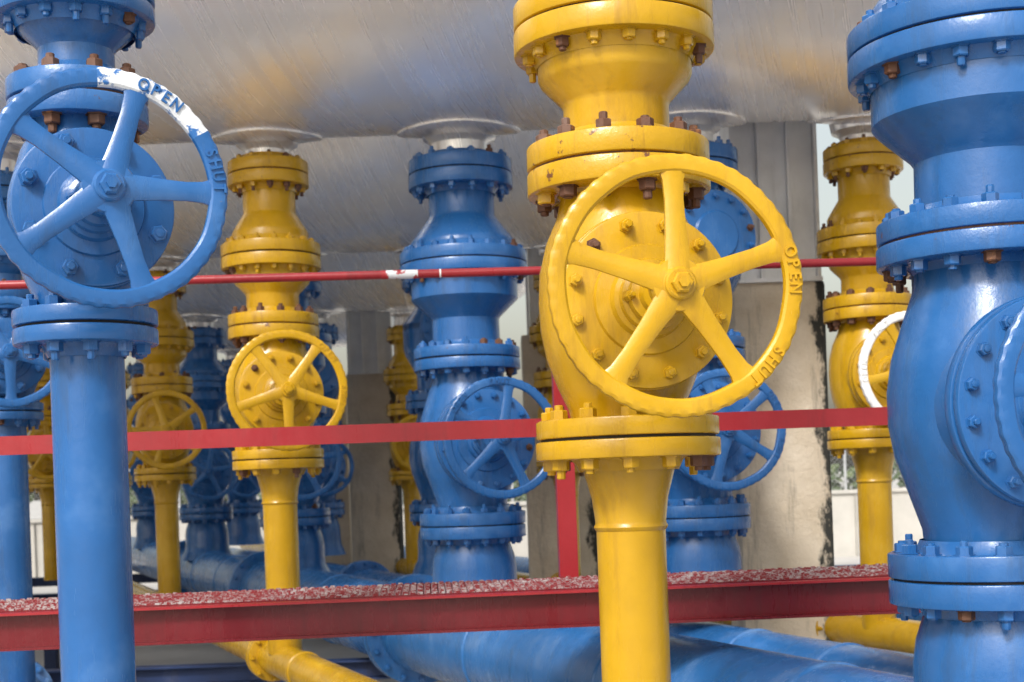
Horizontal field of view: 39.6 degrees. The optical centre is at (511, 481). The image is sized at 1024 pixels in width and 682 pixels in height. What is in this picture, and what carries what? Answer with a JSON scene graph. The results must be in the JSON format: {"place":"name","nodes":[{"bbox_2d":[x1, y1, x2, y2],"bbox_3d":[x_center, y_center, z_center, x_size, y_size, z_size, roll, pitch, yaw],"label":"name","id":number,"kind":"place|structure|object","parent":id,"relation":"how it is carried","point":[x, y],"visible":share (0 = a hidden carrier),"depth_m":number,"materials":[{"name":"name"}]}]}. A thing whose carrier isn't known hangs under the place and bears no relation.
{"place":"outdoors","nodes":[
{"label":"outdoors","id":0,"kind":"place"},
{"bbox_2d":[325,394,351,564],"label":"concrete pier","id":1,"kind":"structure","parent":0,"point":[345,528],"depth_m":14.90,"materials":[{"name":"grey concrete"}]},
{"bbox_2d":[30,470,904,681],"bbox_3d":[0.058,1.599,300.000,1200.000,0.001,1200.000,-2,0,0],"label":"ground","id":2,"kind":"structure","parent":0,"point":[193,653],"depth_m":14.27,"materials":[{"name":"concrete"}]},
{"bbox_2d":[44,649,59,668],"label":"pipe support beam","id":3,"kind":"structure","parent":2,"relation":"on","point":[51,659],"depth_m":12.15,"materials":[{"name":"grey metal"}]},
{"bbox_2d":[131,536,913,681],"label":"blue header pipe","id":4,"kind":"object","parent":3,"relation":"on","point":[572,654],"visible":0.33,"depth_m":6.12,"materials":[{"name":"metal"}]},
{"bbox_2d":[126,353,155,548],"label":"blue gate valve","id":5,"kind":"object","parent":4,"relation":"on","point":[143,511],"visible":0.28,"depth_m":17.29,"materials":[{"name":"paint"}]},
{"bbox_2d":[129,312,394,352],"bbox_3d":[-8.843,-2.693,17.300,15.820,2.606,2.606,-2,0,0],"label":"storage vessel","id":6,"kind":"object","parent":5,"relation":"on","point":[339,320],"depth_m":16.62,"materials":[{"name":"silver metal"}]},
{"bbox_2d":[179,314,237,560],"bbox_3d":[-2.994,-0.474,13.872,0.626,2.483,0.897,-2,0,-19],"label":"blue gate valve","id":7,"kind":"object","parent":4,"relation":"on","point":[206,512],"visible":0.58,"depth_m":13.80,"materials":[{"name":"paint"}]},
{"bbox_2d":[259,253,341,580],"bbox_3d":[-1.598,-0.524,10.369,0.628,2.483,0.898,-2,0,-14],"label":"blue gate valve","id":8,"kind":"object","parent":4,"relation":"on","point":[314,517],"visible":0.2,"depth_m":10.33,"materials":[{"name":"paint"}]},
{"bbox_2d":[397,119,551,582],"bbox_3d":[-0.171,-0.576,6.875,0.630,2.483,0.898,-2,0,-22],"label":"blue gate valve","id":9,"kind":"object","parent":4,"relation":"on","point":[472,523],"visible":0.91,"depth_m":6.80,"materials":[{"name":"paint"}]},
{"bbox_2d":[846,0,1023,681],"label":"blue gate valve","id":10,"kind":"object","parent":4,"relation":"on","point":[936,87],"visible":1,"depth_m":3.29,"materials":[{"name":"paint"}]},
{"bbox_2d":[32,574,157,586],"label":"pipe support beam","id":11,"kind":"structure","parent":2,"relation":"on","point":[41,582],"depth_m":19.00,"materials":[{"name":"grey metal"}]},
{"bbox_2d":[46,657,391,681],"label":"pipe support beam","id":12,"kind":"structure","parent":2,"relation":"on","point":[225,672],"depth_m":8.74,"materials":[{"name":"blue paint"}]},
{"bbox_2d":[35,661,52,681],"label":"blue header pipe","id":13,"kind":"object","parent":12,"relation":"on","point":[42,674],"visible":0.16,"depth_m":7.56,"materials":[{"name":"metal"}]},
{"bbox_2d":[0,140,49,681],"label":"blue gate valve","id":14,"kind":"object","parent":13,"relation":"on","point":[21,404],"visible":0.47,"depth_m":6.91,"materials":[{"name":"paint"}]},
{"bbox_2d":[0,0,227,681],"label":"blue gate valve","id":15,"kind":"object","parent":13,"relation":"on","point":[87,219],"visible":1,"depth_m":3.32,"materials":[{"name":"paint"}]},
{"bbox_2d":[181,540,913,676],"bbox_3d":[-0.927,0.964,11.638,0.554,0.554,22.000,-2,0,-22],"label":"blue header pipe","id":16,"kind":"object","parent":12,"relation":"on","point":[884,660],"visible":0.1,"depth_m":6.23,"materials":[{"name":"metal"}]},
{"bbox_2d":[217,349,263,545],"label":"blue gate valve","id":17,"kind":"object","parent":16,"relation":"on","point":[243,527],"visible":0.23,"depth_m":17.30,"materials":[{"name":"paint"}]},
{"bbox_2d":[313,310,353,555],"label":"blue gate valve","id":18,"kind":"object","parent":16,"relation":"on","point":[331,533],"visible":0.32,"depth_m":13.80,"materials":[{"name":"paint"}]},
{"bbox_2d":[394,248,436,575],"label":"blue gate valve","id":19,"kind":"object","parent":16,"relation":"on","point":[417,326],"visible":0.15,"depth_m":10.34,"materials":[{"name":"paint"}]},
{"bbox_2d":[666,110,785,572],"bbox_3d":[0.913,-0.615,6.864,0.613,2.483,0.890,-2,0,-11],"label":"blue gate valve","id":20,"kind":"object","parent":16,"relation":"on","point":[708,517],"visible":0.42,"depth_m":6.77,"materials":[{"name":"paint"}]},
{"bbox_2d":[404,546,922,620],"bbox_3d":[1.065,0.912,11.638,0.540,0.540,22.000,-2,0,-22],"label":"blue header pipe","id":21,"kind":"object","parent":12,"relation":"on","point":[522,563],"depth_m":13.61,"materials":[{"name":"metal"}]},
{"bbox_2d":[345,311,404,572],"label":"concrete pier","id":22,"kind":"structure","parent":2,"relation":"on","point":[376,515],"depth_m":14.45,"materials":[{"name":"white paint"}]},
{"bbox_2d":[22,251,528,315],"bbox_3d":[-7.139,-2.755,13.800,15.230,2.606,2.606,-2,0,0],"label":"storage vessel","id":23,"kind":"object","parent":22,"relation":"on","point":[335,295],"visible":0.06,"depth_m":13.26,"materials":[{"name":"silver metal"}]},
{"bbox_2d":[27,368,56,580],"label":"yellow gate valve","id":24,"kind":"object","parent":23,"relation":"attached to","point":[41,478],"visible":0.22,"depth_m":13.87,"materials":[{"name":"paint"}]},
{"bbox_2d":[33,564,858,598],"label":"pipe support beam","id":25,"kind":"structure","parent":2,"relation":"on","point":[46,596],"depth_m":15.70,"materials":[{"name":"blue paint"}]},
{"bbox_2d":[0,257,920,651],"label":"steel walkway","id":26,"kind":"structure","parent":2,"relation":"on","point":[568,597],"depth_m":4.65,"materials":[{"name":"red paint"}]},
{"bbox_2d":[28,450,905,517],"bbox_3d":[1.035,0.463,32.006,72.096,2.200,0.068,-2,0,0],"label":"chain link fence","id":27,"kind":"object","parent":2,"relation":"on","point":[845,479],"depth_m":32.00,"materials":[{"name":"metal"}]},
{"bbox_2d":[29,460,905,514],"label":"shrub mass","id":28,"kind":"object","parent":2,"relation":"on","point":[851,472],"visible":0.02,"depth_m":80.85,"materials":[{"name":"green plant"}]},
{"bbox_2d":[521,248,597,578],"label":"concrete pier","id":29,"kind":"structure","parent":2,"relation":"on","point":[542,532],"depth_m":10.95,"materials":[{"name":"white paint"}]},
{"bbox_2d":[139,130,718,257],"bbox_3d":[-5.435,-2.816,10.300,14.640,2.606,2.606,-2,0,0],"label":"storage vessel","id":30,"kind":"object","parent":29,"relation":"on","point":[357,197],"visible":0.02,"depth_m":9.57,"materials":[{"name":"silver metal"}]},
{"bbox_2d":[719,121,833,640],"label":"concrete pier","id":31,"kind":"structure","parent":2,"relation":"on","point":[789,497],"depth_m":7.45,"materials":[{"name":"white paint"}]},
{"bbox_2d":[0,0,878,144],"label":"storage vessel","id":32,"kind":"object","parent":31,"relation":"on","point":[341,68],"visible":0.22,"depth_m":6.24,"materials":[{"name":"silver metal"}]},
{"bbox_2d":[27,124,913,500],"label":"sky","id":33,"kind":"structure","parent":0,"point":[513,323],"materials":[{"name":"white"}]},
{"bbox_2d":[30,488,922,576],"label":"boundary wall","id":34,"kind":"structure","parent":0,"point":[846,523],"depth_m":26.00,"materials":[{"name":"white paint"}]},
{"bbox_2d":[240,544,920,653],"bbox_3d":[-0.485,0.848,12.947,0.255,0.255,19.500,-2,0,-22],"label":"yellow header pipe","id":35,"kind":"object","parent":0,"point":[895,634],"visible":0.2,"depth_m":7.15,"materials":[{"name":"metal"}]},
{"bbox_2d":[380,309,420,571],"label":"yellow gate valve","id":36,"kind":"object","parent":35,"relation":"on","point":[399,377],"visible":0.38,"depth_m":14.01,"materials":[{"name":"paint"}]},
{"bbox_2d":[523,245,583,576],"bbox_3d":[0.421,-0.526,10.535,0.563,2.741,0.791,-2,0,-17],"label":"yellow gate valve","id":37,"kind":"object","parent":35,"relation":"on","point":[542,378],"visible":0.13,"depth_m":10.56,"materials":[{"name":"paint"}]},
{"bbox_2d":[805,114,910,629],"bbox_3d":[1.828,-0.604,7.035,0.563,2.686,0.791,-2,0,-11],"label":"yellow gate valve","id":38,"kind":"object","parent":35,"relation":"on","point":[864,310],"visible":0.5,"depth_m":7.02,"materials":[{"name":"paint"}]},
{"bbox_3d":[-2.426,1.418,5.100,13.050,0.540,0.120,-2,0,0],"label":"pipe support beam","id":39,"kind":"object","parent":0,"visible":0},
{"bbox_2d":[133,581,379,681],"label":"yellow header pipe","id":40,"kind":"object","parent":39,"relation":"on","point":[290,664],"visible":0.41,"depth_m":6.72,"materials":[{"name":"metal"}]},
{"bbox_2d":[125,369,136,487],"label":"yellow gate valve","id":41,"kind":"object","parent":40,"relation":"on","point":[128,385],"visible":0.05,"depth_m":13.96,"materials":[{"name":"paint"}]},
{"bbox_2d":[127,256,206,593],"bbox_3d":[-2.542,-0.409,10.385,0.563,2.621,0.791,-2,0,-17],"label":"yellow gate valve","id":42,"kind":"object","parent":40,"relation":"on","point":[162,389],"visible":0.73,"depth_m":10.36,"materials":[{"name":"paint"}]},
{"bbox_2d":[212,128,347,654],"bbox_3d":[-1.133,-0.462,6.885,0.563,2.616,0.791,-2,0,-17],"label":"yellow gate valve","id":43,"kind":"object","parent":40,"relation":"on","point":[273,379],"visible":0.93,"depth_m":6.83,"materials":[{"name":"paint"}]},
{"bbox_2d":[513,0,802,681],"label":"yellow gate valve","id":44,"kind":"object","parent":40,"relation":"on","point":[637,271],"visible":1,"depth_m":3.26,"materials":[{"name":"paint"}]}
]}

